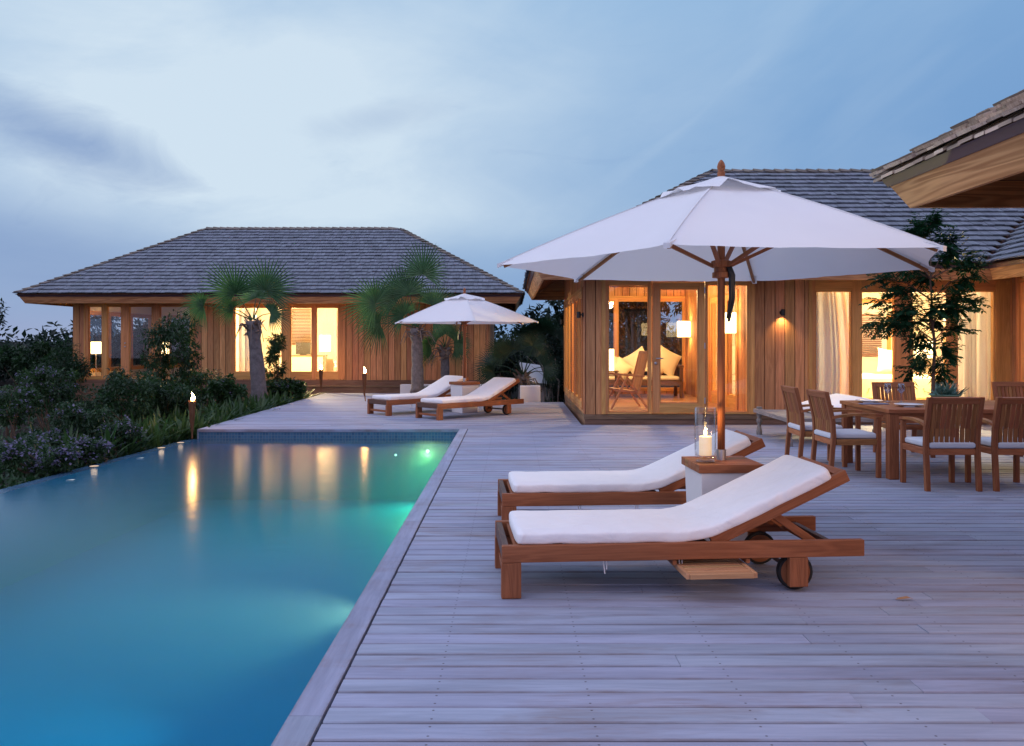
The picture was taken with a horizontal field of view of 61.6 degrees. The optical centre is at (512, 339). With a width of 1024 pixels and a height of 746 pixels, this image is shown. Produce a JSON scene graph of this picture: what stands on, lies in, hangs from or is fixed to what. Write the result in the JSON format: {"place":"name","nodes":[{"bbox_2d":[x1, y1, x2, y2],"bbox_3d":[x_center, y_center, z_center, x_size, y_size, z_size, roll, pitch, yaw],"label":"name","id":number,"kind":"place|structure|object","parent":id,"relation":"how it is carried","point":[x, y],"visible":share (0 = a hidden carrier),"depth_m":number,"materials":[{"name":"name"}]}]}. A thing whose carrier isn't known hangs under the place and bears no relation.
{"place":"outdoors","nodes":[
{"label":"outdoors","id":0,"kind":"place"},
{"bbox_2d":[0,342,678,488],"bbox_3d":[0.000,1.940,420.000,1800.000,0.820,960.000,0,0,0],"label":"ground","id":1,"kind":"structure","parent":0,"point":[10,381],"depth_m":26.28,"materials":[{"name":"soil"}]},
{"bbox_2d":[0,384,44,444],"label":"shrub","id":2,"kind":"object","parent":1,"relation":"on","point":[11,398],"visible":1,"depth_m":13.96,"materials":[{"name":"green plant"}]},
{"bbox_2d":[0,340,78,423],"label":"shrub","id":3,"kind":"object","parent":1,"relation":"on","point":[15,359],"visible":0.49,"depth_m":22.73,"materials":[{"name":"green plant"}]},
{"bbox_2d":[0,428,83,480],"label":"shrub","id":4,"kind":"object","parent":1,"relation":"on","point":[35,460],"visible":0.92,"depth_m":10.45,"materials":[{"name":"green plant"}]},
{"bbox_2d":[13,365,80,431],"bbox_3d":[-9.240,1.300,17.049,1.184,1.620,1.274,0,0,-33],"label":"shrub","id":5,"kind":"object","parent":1,"relation":"on","point":[43,387],"visible":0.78,"depth_m":16.80,"materials":[{"name":"green plant"}]},
{"bbox_2d":[22,335,100,426],"bbox_3d":[-10.998,1.030,21.030,1.512,2.326,1.597,0,0,42],"label":"shrub","id":6,"kind":"object","parent":1,"relation":"on","point":[63,362],"visible":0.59,"depth_m":20.99,"materials":[{"name":"green plant"}]},
{"bbox_2d":[45,399,116,440],"bbox_3d":[-6.631,1.383,13.228,1.072,0.954,1.083,0,0,0],"label":"shrub","id":7,"kind":"object","parent":1,"relation":"on","point":[75,414],"visible":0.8,"depth_m":13.02,"materials":[{"name":"green plant"}]},
{"bbox_2d":[90,315,120,341],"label":"tree","id":8,"kind":"object","parent":1,"relation":"on","point":[95,322],"visible":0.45,"depth_m":33.91,"materials":[{"name":"green plant"}]},
{"bbox_2d":[94,415,147,457],"bbox_3d":[-5.722,1.440,12.638,0.804,0.668,0.699,0,0,0],"label":"shrub","id":9,"kind":"object","parent":1,"relation":"on","point":[122,430],"visible":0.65,"depth_m":12.48,"materials":[{"name":"green plant"}]},
{"bbox_2d":[114,433,153,455],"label":"strap lily","id":10,"kind":"object","parent":1,"relation":"on","point":[130,449],"visible":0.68,"depth_m":12.34,"materials":[{"name":"green plant"}]},
{"bbox_2d":[78,363,190,424],"bbox_3d":[-6.771,1.156,15.524,1.777,1.457,1.890,0,0,0],"label":"shrub","id":11,"kind":"object","parent":1,"relation":"on","point":[145,391],"visible":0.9,"depth_m":15.19,"materials":[{"name":"green plant"}]},
{"bbox_2d":[133,318,189,363],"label":"tree","id":12,"kind":"object","parent":1,"relation":"on","point":[137,332],"visible":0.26,"depth_m":32.78,"materials":[{"name":"green plant"}]},
{"bbox_2d":[141,404,181,438],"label":"strap lily","id":13,"kind":"object","parent":1,"relation":"on","point":[158,416],"visible":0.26,"depth_m":14.90,"materials":[{"name":"green plant"}]},
{"bbox_2d":[136,309,204,404],"bbox_3d":[-7.768,0.597,19.549,1.478,2.620,1.362,0,0,0],"label":"shrub","id":14,"kind":"object","parent":1,"relation":"on","point":[173,332],"visible":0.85,"depth_m":19.45,"materials":[{"name":"green plant"}]},
{"bbox_2d":[157,410,198,440],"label":"strap lily","id":15,"kind":"object","parent":1,"relation":"on","point":[187,435],"visible":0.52,"depth_m":14.18,"materials":[{"name":"green plant"}]},
{"bbox_2d":[161,417,194,444],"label":"strap lily","id":16,"kind":"object","parent":1,"relation":"on","point":[174,437],"visible":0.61,"depth_m":13.88,"materials":[{"name":"green plant"}]},
{"bbox_2d":[154,383,203,420],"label":"shrub","id":17,"kind":"object","parent":1,"relation":"on","point":[166,408],"visible":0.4,"depth_m":16.07,"materials":[{"name":"green plant"}]},
{"bbox_2d":[168,406,227,438],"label":"strap lily","id":18,"kind":"object","parent":1,"relation":"on","point":[199,425],"visible":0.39,"depth_m":14.46,"materials":[{"name":"green plant"}]},
{"bbox_2d":[178,367,222,415],"bbox_3d":[-7.618,1.312,20.958,1.039,1.312,1.057,0,0,28],"label":"shrub","id":19,"kind":"object","parent":1,"relation":"on","point":[198,380],"visible":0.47,"depth_m":20.79,"materials":[{"name":"green plant"}]},
{"bbox_2d":[204,401,242,423],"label":"strap lily","id":20,"kind":"object","parent":1,"relation":"on","point":[221,418],"visible":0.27,"depth_m":15.71,"materials":[{"name":"green plant"}]},
{"bbox_2d":[203,373,248,408],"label":"shrub","id":21,"kind":"object","parent":1,"relation":"on","point":[220,393],"visible":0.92,"depth_m":18.35,"materials":[{"name":"green plant"}]},
{"bbox_2d":[0,432,456,745],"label":"pool basin","id":22,"kind":"object","parent":1,"relation":"in","point":[197,599],"visible":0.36,"depth_m":9.17,"materials":[{"name":"liquid"}]},
{"bbox_2d":[188,393,195,438],"bbox_3d":[-5.132,1.207,13.750,0.113,0.746,0.115,0,0,0],"label":"garden torch","id":23,"kind":"object","parent":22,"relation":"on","point":[192,404],"visible":1,"depth_m":13.72,"materials":[{"name":"brown wood"}]},
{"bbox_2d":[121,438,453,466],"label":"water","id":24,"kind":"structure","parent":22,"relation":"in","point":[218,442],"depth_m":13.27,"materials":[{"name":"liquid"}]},
{"bbox_2d":[199,395,263,416],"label":"strap lily","id":25,"kind":"object","parent":1,"relation":"on","point":[240,407],"visible":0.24,"depth_m":16.96,"materials":[{"name":"green plant"}]},
{"bbox_2d":[177,256,299,404],"bbox_3d":[-6.365,-0.193,19.965,2.937,3.508,1.336,0,0,0],"label":"fan palm","id":26,"kind":"object","parent":1,"relation":"on","point":[260,285],"visible":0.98,"depth_m":19.88,"materials":[{"name":"green plant"}]},
{"bbox_2d":[242,395,275,412],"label":"strap lily","id":27,"kind":"object","parent":1,"relation":"on","point":[251,406],"visible":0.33,"depth_m":17.77,"materials":[{"name":"green plant"}]},
{"bbox_2d":[12,227,524,400],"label":"pavilion","id":28,"kind":"structure","parent":1,"relation":"on","point":[153,284],"depth_m":23.98,"materials":[{"name":"brown wood"}]},
{"bbox_2d":[91,342,100,375],"bbox_3d":[-12.004,0.581,24.750,0.270,1.054,0.270,0,0,0],"label":"floor lamp","id":29,"kind":"object","parent":28,"relation":"on","point":[96,348],"visible":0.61,"depth_m":24.64,"materials":[{"name":"fabric"}]},
{"bbox_2d":[90,311,150,372],"bbox_3d":[-12.268,0.030,26.850,0.106,1.840,4.580,0,0,0],"label":"window","id":30,"kind":"structure","parent":28,"relation":"in","point":[116,314],"depth_m":27.53,"materials":[{"name":"brown wood"}]},
{"bbox_2d":[84,303,193,378],"bbox_3d":[-10.433,0.015,23.982,3.065,2.150,0.146,0,0,0],"label":"window","id":31,"kind":"structure","parent":28,"relation":"in","point":[156,308],"depth_m":23.96,"materials":[{"name":"brown wood"}]},
{"bbox_2d":[239,308,255,370],"bbox_3d":[-7.515,0.025,24.354,0.483,2.149,0.109,0,0,0],"label":"curtain","id":32,"kind":"object","parent":28,"relation":"hanging from","point":[244,364],"visible":0.35,"depth_m":24.37,"materials":[{"name":"fabric"}]},
{"bbox_2d":[230,303,344,378],"bbox_3d":[-6.277,0.017,24.002,3.205,2.145,0.106,0,0,0],"label":"window","id":33,"kind":"structure","parent":28,"relation":"in","point":[287,354],"depth_m":23.96,"materials":[{"name":"brown wood"}]},
{"bbox_2d":[292,309,310,344],"bbox_3d":[-7.258,-0.487,29.400,0.698,1.294,0.043,0,0,0],"label":"window blind","id":34,"kind":"object","parent":28,"relation":"attached to","point":[301,327],"depth_m":29.40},
{"bbox_2d":[279,355,326,370],"bbox_3d":[-7.025,0.786,28.695,1.560,0.565,0.550,0,0,0],"label":"cabinet","id":35,"kind":"object","parent":28,"relation":"on","point":[301,362],"visible":0.54,"depth_m":28.45,"materials":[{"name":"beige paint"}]},
{"bbox_2d":[296,342,310,354],"bbox_3d":[-6.971,0.290,28.600,0.480,0.420,0.100,0,0,0],"label":"television","id":36,"kind":"object","parent":35,"relation":"on","point":[303,348],"visible":1,"depth_m":28.57,"materials":[{"name":"brown"}]},
{"bbox_2d":[320,335,330,370],"bbox_3d":[-5.802,0.479,26.600,0.340,1.258,0.340,0,0,0],"label":"floor lamp","id":37,"kind":"object","parent":28,"relation":"on","point":[325,343],"visible":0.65,"depth_m":26.46,"materials":[{"name":"silver metal"}]},
{"bbox_2d":[336,308,337,370],"bbox_3d":[-4.920,0.025,24.353,0.182,2.149,0.113,0,0,0],"label":"curtain","id":38,"kind":"object","parent":28,"relation":"hanging from","point":[336,339],"visible":0.2,"depth_m":24.39,"materials":[{"name":"fabric"}]},
{"bbox_2d":[251,388,297,406],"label":"strap lily","id":39,"kind":"object","parent":1,"relation":"on","point":[265,395],"visible":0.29,"depth_m":19.52,"materials":[{"name":"green plant"}]},
{"bbox_2d":[263,332,289,385],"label":"shrub","id":40,"kind":"object","parent":1,"relation":"on","point":[276,347],"visible":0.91,"depth_m":22.23,"materials":[{"name":"green plant"}]},
{"bbox_2d":[0,380,554,488],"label":"ground cover","id":41,"kind":"object","parent":1,"relation":"on","point":[11,479],"visible":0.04,"depth_m":13.20,"materials":[{"name":"green plant"}]},
{"bbox_2d":[66,434,113,466],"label":"shrub","id":42,"kind":"object","parent":41,"relation":"on","point":[98,450],"visible":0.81,"depth_m":11.30,"materials":[{"name":"green plant"}]},
{"bbox_2d":[62,418,133,461],"bbox_3d":[-5.800,1.421,12.113,0.829,0.668,0.928,0,0,-6],"label":"strap lily","id":43,"kind":"object","parent":41,"relation":"on","point":[107,435],"visible":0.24,"depth_m":12.07,"materials":[{"name":"green plant"}]},
{"bbox_2d":[132,411,188,448],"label":"strap lily","id":44,"kind":"object","parent":41,"relation":"on","point":[154,426],"visible":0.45,"depth_m":13.27,"materials":[{"name":"green plant"}]},
{"bbox_2d":[410,324,472,377],"bbox_3d":[-1.811,0.325,22.174,1.665,1.837,0.855,0,0,-11],"label":"fan palm","id":45,"kind":"object","parent":41,"relation":"on","point":[444,350],"visible":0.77,"depth_m":22.21,"materials":[{"name":"green plant"}]},
{"bbox_2d":[266,376,307,398],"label":"shrub","id":46,"kind":"object","parent":1,"relation":"on","point":[295,386],"visible":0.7,"depth_m":21.01,"materials":[{"name":"green plant"}]},
{"bbox_2d":[0,307,681,382],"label":"woodland","id":47,"kind":"object","parent":1,"relation":"on","point":[625,347],"visible":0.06,"depth_m":38.16,"materials":[{"name":"plant"}]},
{"bbox_2d":[400,384,482,394],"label":"planter wall","id":48,"kind":"structure","parent":1,"relation":"on","point":[405,388],"depth_m":22.90,"materials":[{"name":"concrete"}]},
{"bbox_2d":[494,351,525,399],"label":"shrub","id":49,"kind":"object","parent":1,"relation":"on","point":[507,362],"visible":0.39,"depth_m":23.13,"materials":[{"name":"green plant"}]},
{"bbox_2d":[470,329,561,398],"bbox_3d":[0.103,0.620,20.905,2.363,1.817,1.512,0,0,0],"label":"fan palm","id":50,"kind":"object","parent":1,"relation":"on","point":[508,346],"visible":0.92,"depth_m":20.74,"materials":[{"name":"green plant"}]},
{"bbox_2d":[520,385,540,401],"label":"planter wall","id":51,"kind":"structure","parent":1,"relation":"on","point":[530,393],"depth_m":20.25,"materials":[{"name":"concrete"}]},
{"bbox_2d":[520,362,546,401],"bbox_3d":[0.551,1.157,21.609,0.639,1.186,0.725,0,0,-16],"label":"planter","id":52,"kind":"object","parent":1,"relation":"on","point":[538,376],"visible":0.39,"depth_m":21.54,"materials":[{"name":"grey"}]},
{"bbox_2d":[511,314,563,369],"bbox_3d":[0.785,0.447,24.516,1.906,2.426,1.337,0,0,-20],"label":"tree","id":53,"kind":"object","parent":1,"relation":"on","point":[546,326],"visible":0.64,"depth_m":24.28,"materials":[{"name":"green plant"}]},
{"bbox_2d":[529,334,563,396],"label":"shrub","id":54,"kind":"object","parent":1,"relation":"on","point":[555,354],"visible":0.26,"depth_m":24.32,"materials":[{"name":"green plant"}]},
{"bbox_2d":[533,362,562,401],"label":"bare stems","id":55,"kind":"object","parent":1,"relation":"on","point":[550,393],"visible":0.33,"depth_m":22.08,"materials":[{"name":"plant"}]},
{"bbox_2d":[547,356,564,403],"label":"shrub","id":56,"kind":"object","parent":1,"relation":"on","point":[561,387],"visible":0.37,"depth_m":22.08,"materials":[{"name":"green plant"}]},
{"bbox_2d":[522,300,611,354],"bbox_3d":[1.639,-0.087,26.482,3.222,3.488,2.331,0,0,33],"label":"tree","id":57,"kind":"object","parent":1,"relation":"on","point":[556,307],"visible":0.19,"depth_m":26.33,"materials":[{"name":"green plant"}]},
{"bbox_2d":[609,302,672,352],"bbox_3d":[3.648,-0.357,25.799,2.354,4.025,2.567,0,0,0],"label":"tree","id":58,"kind":"object","parent":1,"relation":"on","point":[631,313],"visible":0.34,"depth_m":25.75,"materials":[{"name":"green plant"}]},
{"bbox_2d":[522,168,1023,424],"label":"villa","id":59,"kind":"object","parent":1,"relation":"on","point":[769,349],"visible":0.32,"depth_m":14.85,"materials":[{"name":"brown wood"}]},
{"bbox_2d":[564,287,582,408],"bbox_3d":[1.266,0.140,17.685,0.106,2.140,5.230,0,0,0],"label":"window","id":60,"kind":"structure","parent":59,"relation":"in","point":[573,326],"depth_m":17.11,"materials":[{"name":"brown wood"}]},
{"bbox_2d":[609,351,646,408],"bbox_3d":[2.143,0.744,16.203,0.733,1.073,0.600,0,0,-8],"label":"folding chair","id":61,"kind":"object","parent":59,"relation":"on","point":[638,375],"visible":0.93,"depth_m":16.09,"materials":[{"name":"brown wood"}]},
{"bbox_2d":[606,281,651,413],"bbox_3d":[2.005,0.133,14.880,0.795,2.293,0.090,0,0,0],"label":"door","id":62,"kind":"structure","parent":59,"relation":"in","point":[608,283],"depth_m":14.84,"materials":[{"name":"brown wood"}]},
{"bbox_2d":[609,365,683,397],"bbox_3d":[2.880,0.914,19.230,1.760,0.715,0.780,0,0,0],"label":"sofa","id":63,"kind":"object","parent":59,"relation":"on","point":[675,380],"visible":0.31,"depth_m":18.86,"materials":[{"name":"brown wood"}]},
{"bbox_2d":[612,357,632,378],"bbox_3d":[2.380,0.630,18.880,0.400,0.400,0.160,38,-10,8],"label":"pillow","id":64,"kind":"object","parent":63,"relation":"on","point":[621,365],"visible":0.7,"depth_m":18.83,"materials":[{"name":"fabric"}]},
{"bbox_2d":[622,346,646,373],"bbox_3d":[2.800,0.500,19.100,0.550,0.550,0.160,-32,-14,0],"label":"pillow","id":65,"kind":"object","parent":63,"relation":"on","point":[630,359],"visible":0.41,"depth_m":19.08,"materials":[{"name":"fabric"}]},
{"bbox_2d":[661,345,681,375],"bbox_3d":[3.420,0.480,19.100,0.580,0.580,0.160,28,-18,-7],"label":"pillow","id":66,"kind":"object","parent":63,"relation":"on","point":[670,362],"visible":0.69,"depth_m":19.05,"materials":[{"name":"fabric"}]},
{"bbox_2d":[609,296,684,390],"bbox_3d":[3.149,0.083,20.402,1.987,2.254,0.106,0,0,0],"label":"window","id":67,"kind":"structure","parent":59,"relation":"in","point":[615,299],"depth_m":20.37,"materials":[{"name":"brown wood"}]},
{"bbox_2d":[652,282,705,412],"bbox_3d":[2.873,0.133,14.812,0.913,2.254,0.136,0,0,0],"label":"door","id":68,"kind":"structure","parent":59,"relation":"in","point":[658,406],"depth_m":14.82,"materials":[{"name":"brown wood"}]},
{"bbox_2d":[677,321,690,336],"bbox_3d":[3.930,-0.250,19.700,0.300,0.360,0.300,0,0,0],"label":"wall light","id":69,"kind":"object","parent":59,"relation":"attached to","point":[683,328],"visible":1,"depth_m":19.57,"materials":[{"name":"silver metal"}]},
{"bbox_2d":[709,289,737,409],"bbox_3d":[4.122,0.180,16.685,0.106,2.200,2.230,0,0,0],"label":"window","id":70,"kind":"structure","parent":59,"relation":"in","point":[731,400],"depth_m":16.47,"materials":[{"name":"brown wood"}]},
{"bbox_2d":[704,281,749,413],"bbox_3d":[3.717,0.133,14.880,0.781,2.293,0.090,0,0,0],"label":"window","id":71,"kind":"structure","parent":59,"relation":"in","point":[707,283],"depth_m":14.85,"materials":[{"name":"brown wood"}]},
{"bbox_2d":[725,312,735,332],"bbox_3d":[3.920,-0.310,15.500,0.230,0.370,0.230,0,0,0],"label":"wall light","id":72,"kind":"object","parent":59,"relation":"attached to","point":[730,326],"visible":0.69,"depth_m":15.40,"materials":[{"name":"silver metal"}]},
{"bbox_2d":[816,292,848,394],"bbox_3d":[5.596,0.106,15.194,0.890,2.312,0.164,0,0,0],"label":"curtain","id":73,"kind":"object","parent":59,"relation":"hanging from","point":[832,342],"visible":0.48,"depth_m":15.18,"materials":[{"name":"fabric"}]},
{"bbox_2d":[862,314,881,355],"bbox_3d":[8.431,-0.114,20.300,0.596,0.988,0.043,0,0,0],"label":"window blind","id":74,"kind":"object","parent":59,"relation":"attached to","point":[869,354],"depth_m":20.29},
{"bbox_2d":[862,299,891,349],"bbox_3d":[8.589,-0.311,20.360,0.914,1.332,0.030,0,0,0],"label":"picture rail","id":75,"kind":"object","parent":59,"relation":"attached to","point":[889,338],"visible":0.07,"depth_m":20.34,"materials":[{"name":"wood"}]},
{"bbox_2d":[862,373,935,399],"bbox_3d":[7.375,0.982,17.319,1.950,0.580,1.862,0,0,0],"label":"bed","id":76,"kind":"object","parent":59,"relation":"on","point":[923,386],"visible":0.16,"depth_m":16.40,"materials":[{"name":"fabric"}]},
{"bbox_2d":[877,348,891,371],"bbox_3d":[7.680,0.430,17.500,0.500,0.500,0.260,8,-12,0],"label":"table lamp","id":77,"kind":"object","parent":76,"relation":"on","point":[884,360],"visible":0.63,"depth_m":17.42,"materials":[{"name":"fabric"}]},
{"bbox_2d":[808,278,1011,399],"bbox_3d":[6.887,0.099,14.882,3.540,2.362,0.126,0,0,0],"label":"window","id":78,"kind":"structure","parent":59,"relation":"in","point":[1000,289],"depth_m":14.83,"materials":[{"name":"brown wood"}]},
{"bbox_2d":[940,292,990,399],"bbox_3d":[8.020,0.106,15.194,0.932,2.312,0.139,0,0,0],"label":"curtain","id":79,"kind":"object","parent":59,"relation":"hanging from","point":[974,371],"visible":0.36,"depth_m":15.18,"materials":[{"name":"fabric"}]},
{"bbox_2d":[1017,279,1023,393],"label":"window","id":80,"kind":"structure","parent":59,"relation":"in","point":[1020,282],"depth_m":14.55,"materials":[{"name":"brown wood"}]},
{"bbox_2d":[0,0,1023,449],"label":"sky","id":81,"kind":"structure","parent":0,"point":[490,133],"materials":[{"name":"blue"}]},
{"bbox_2d":[609,370,618,399],"bbox_3d":[2.099,0.964,18.400,0.320,0.612,0.320,0,0,0],"label":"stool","id":82,"kind":"object","parent":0,"point":[616,377],"visible":0.39,"depth_m":18.26,"materials":[{"name":"brown wood"}]},
{"bbox_2d":[609,349,613,370],"bbox_3d":[2.099,0.425,18.400,0.150,0.460,0.150,0,0,0],"label":"paper lamp","id":83,"kind":"object","parent":82,"relation":"on","point":[611,359],"visible":0.69,"depth_m":18.33,"materials":[{"name":"white paper"}]},
{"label":"deck joists","id":84,"kind":"structure","parent":0,"visible":0},
{"bbox_2d":[197,393,1023,745],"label":"deck","id":85,"kind":"structure","parent":84,"relation":"on","point":[437,641],"depth_m":4.39,"materials":[{"name":"wood"}]},
{"bbox_2d":[339,239,456,392],"bbox_3d":[-2.780,-0.591,21.518,2.942,3.856,1.128,0,0,5],"label":"fan palm","id":86,"kind":"object","parent":85,"relation":"on","point":[387,299],"visible":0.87,"depth_m":21.46,"materials":[{"name":"green plant"}]},
{"bbox_2d":[367,375,468,415],"bbox_3d":[-1.841,1.095,17.322,2.103,0.710,0.704,0,0,-42],"label":"sun lounger","id":87,"kind":"object","parent":85,"relation":"on","point":[440,387],"visible":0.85,"depth_m":16.88,"materials":[{"name":"fabric"}]},
{"bbox_2d":[449,381,479,412],"bbox_3d":[-0.965,1.144,17.250,0.448,0.612,0.448,0,0,-39],"label":"pedestal table","id":88,"kind":"object","parent":85,"relation":"on","point":[460,388],"visible":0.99,"depth_m":17.10,"materials":[{"name":"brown wood"}]},
{"bbox_2d":[395,288,537,381],"bbox_3d":[-0.965,-0.106,17.250,2.937,1.887,3.071,0,0,0],"label":"parasol","id":89,"kind":"object","parent":88,"relation":"on","point":[464,309],"visible":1,"depth_m":16.60,"materials":[{"name":"fabric"}]},
{"bbox_2d":[415,377,523,420],"bbox_3d":[-0.791,1.095,16.422,2.103,0.710,0.704,0,0,-42],"label":"sun lounger","id":90,"kind":"object","parent":85,"relation":"on","point":[487,394],"visible":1,"depth_m":16.34,"materials":[{"name":"fabric"}]},
{"bbox_2d":[498,429,765,519],"bbox_3d":[0.946,1.095,6.856,2.103,0.710,0.704,0,0,-4],"label":"sun lounger","id":91,"kind":"object","parent":85,"relation":"on","point":[665,476],"visible":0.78,"depth_m":6.54,"materials":[{"name":"fabric"}]},
{"bbox_2d":[495,455,863,598],"bbox_3d":[0.967,1.095,5.142,2.103,0.710,0.888,0,0,-4],"label":"sun lounger","id":92,"kind":"object","parent":85,"relation":"on","point":[756,504],"visible":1,"depth_m":4.95,"materials":[{"name":"fabric"}]},
{"bbox_2d":[681,456,763,540],"bbox_3d":[1.455,1.144,5.980,0.448,0.612,0.448,0,0,-4],"label":"pedestal table","id":93,"kind":"object","parent":85,"relation":"on","point":[703,478],"visible":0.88,"depth_m":5.78,"materials":[{"name":"brown wood"}]},
{"bbox_2d":[695,408,715,462],"bbox_3d":[1.325,0.651,5.900,0.146,0.374,0.146,0,0,0],"label":"hurricane glass","id":94,"kind":"object","parent":93,"relation":"on","point":[715,435],"visible":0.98,"depth_m":5.87,"materials":[{"name":"glass"}]},
{"bbox_2d":[699,427,711,455],"bbox_3d":[1.325,0.694,5.900,0.085,0.196,0.085,0,0,0],"label":"candle","id":95,"kind":"object","parent":94,"relation":"in","point":[705,444],"visible":1,"depth_m":5.87,"materials":[{"name":"beige wax"}]},
{"bbox_2d":[497,160,946,459],"bbox_3d":[1.458,-0.211,6.000,3.129,2.097,2.885,0,0,0],"label":"parasol","id":96,"kind":"object","parent":93,"relation":"on","point":[720,228],"visible":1,"depth_m":5.70,"materials":[{"name":"fabric"}]},
{"bbox_2d":[753,393,873,446],"bbox_3d":[4.360,1.127,12.420,1.300,0.646,1.640,0,0,0],"label":"sun lounger","id":97,"kind":"object","parent":85,"relation":"on","point":[835,398],"visible":0.33,"depth_m":12.34,"materials":[{"name":"fabric"}]},
{"bbox_2d":[780,385,847,466],"bbox_3d":[3.528,0.997,10.060,0.620,0.906,0.548,0,0,1],"label":"dining chair","id":98,"kind":"object","parent":85,"relation":"on","point":[799,426],"visible":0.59,"depth_m":9.92,"materials":[{"name":"brown wood"}]},
{"bbox_2d":[806,389,882,477],"bbox_3d":[3.573,0.997,9.279,0.620,0.906,0.548,0,0,-2],"label":"dining chair","id":99,"kind":"object","parent":85,"relation":"on","point":[824,429],"visible":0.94,"depth_m":9.08,"materials":[{"name":"brown wood"}]},
{"bbox_2d":[871,382,935,457],"bbox_3d":[4.930,0.997,10.847,0.548,0.906,0.620,0,0,0],"label":"dining chair","id":100,"kind":"object","parent":85,"relation":"on","point":[877,387],"visible":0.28,"depth_m":11.09,"materials":[{"name":"brown wood"}]},
{"bbox_2d":[858,208,993,436],"bbox_3d":[5.693,-0.243,11.841,1.892,3.385,1.157,0,0,0],"label":"potted tree","id":101,"kind":"object","parent":85,"relation":"on","point":[902,322],"visible":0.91,"depth_m":11.83,"materials":[{"name":"green plant"}]},
{"bbox_2d":[840,400,1021,479],"bbox_3d":[5.325,1.085,9.570,2.850,0.731,1.340,0,0,0],"label":"dining table","id":102,"kind":"object","parent":85,"relation":"on","point":[891,412],"visible":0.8,"depth_m":8.97,"materials":[{"name":"brown wood"}]},
{"bbox_2d":[928,393,961,396],"bbox_3d":[4.960,0.670,9.850,0.356,0.098,0.356,0,0,0],"label":"planter bowl","id":103,"kind":"object","parent":102,"relation":"on","point":[932,395],"visible":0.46,"depth_m":9.72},
{"bbox_2d":[925,380,968,394],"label":"succulent","id":104,"kind":"object","parent":103,"relation":"on","point":[940,389],"visible":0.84,"depth_m":9.78,"materials":[{"name":"green plant"}]},
{"bbox_2d":[899,397,984,491],"bbox_3d":[4.225,0.997,8.473,0.548,0.906,0.620,0,0,0],"label":"dining chair","id":105,"kind":"object","parent":85,"relation":"on","point":[936,440],"visible":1,"depth_m":8.24,"materials":[{"name":"brown wood"}]},
{"bbox_2d":[869,89,1023,207],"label":"pavilion","id":106,"kind":"structure","parent":85,"relation":"on","point":[976,160],"depth_m":5.75,"materials":[{"name":"cedar wood"},{"name":"wood roof shingles"}]},
{"bbox_2d":[965,397,1023,491],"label":"dining chair","id":107,"kind":"object","parent":85,"relation":"on","point":[1009,442],"visible":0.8,"depth_m":8.24,"materials":[{"name":"brown wood"}]},
{"bbox_2d":[991,382,1023,456],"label":"dining chair","id":108,"kind":"object","parent":85,"relation":"on","point":[1017,387],"visible":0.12,"depth_m":11.20,"materials":[{"name":"brown wood"}]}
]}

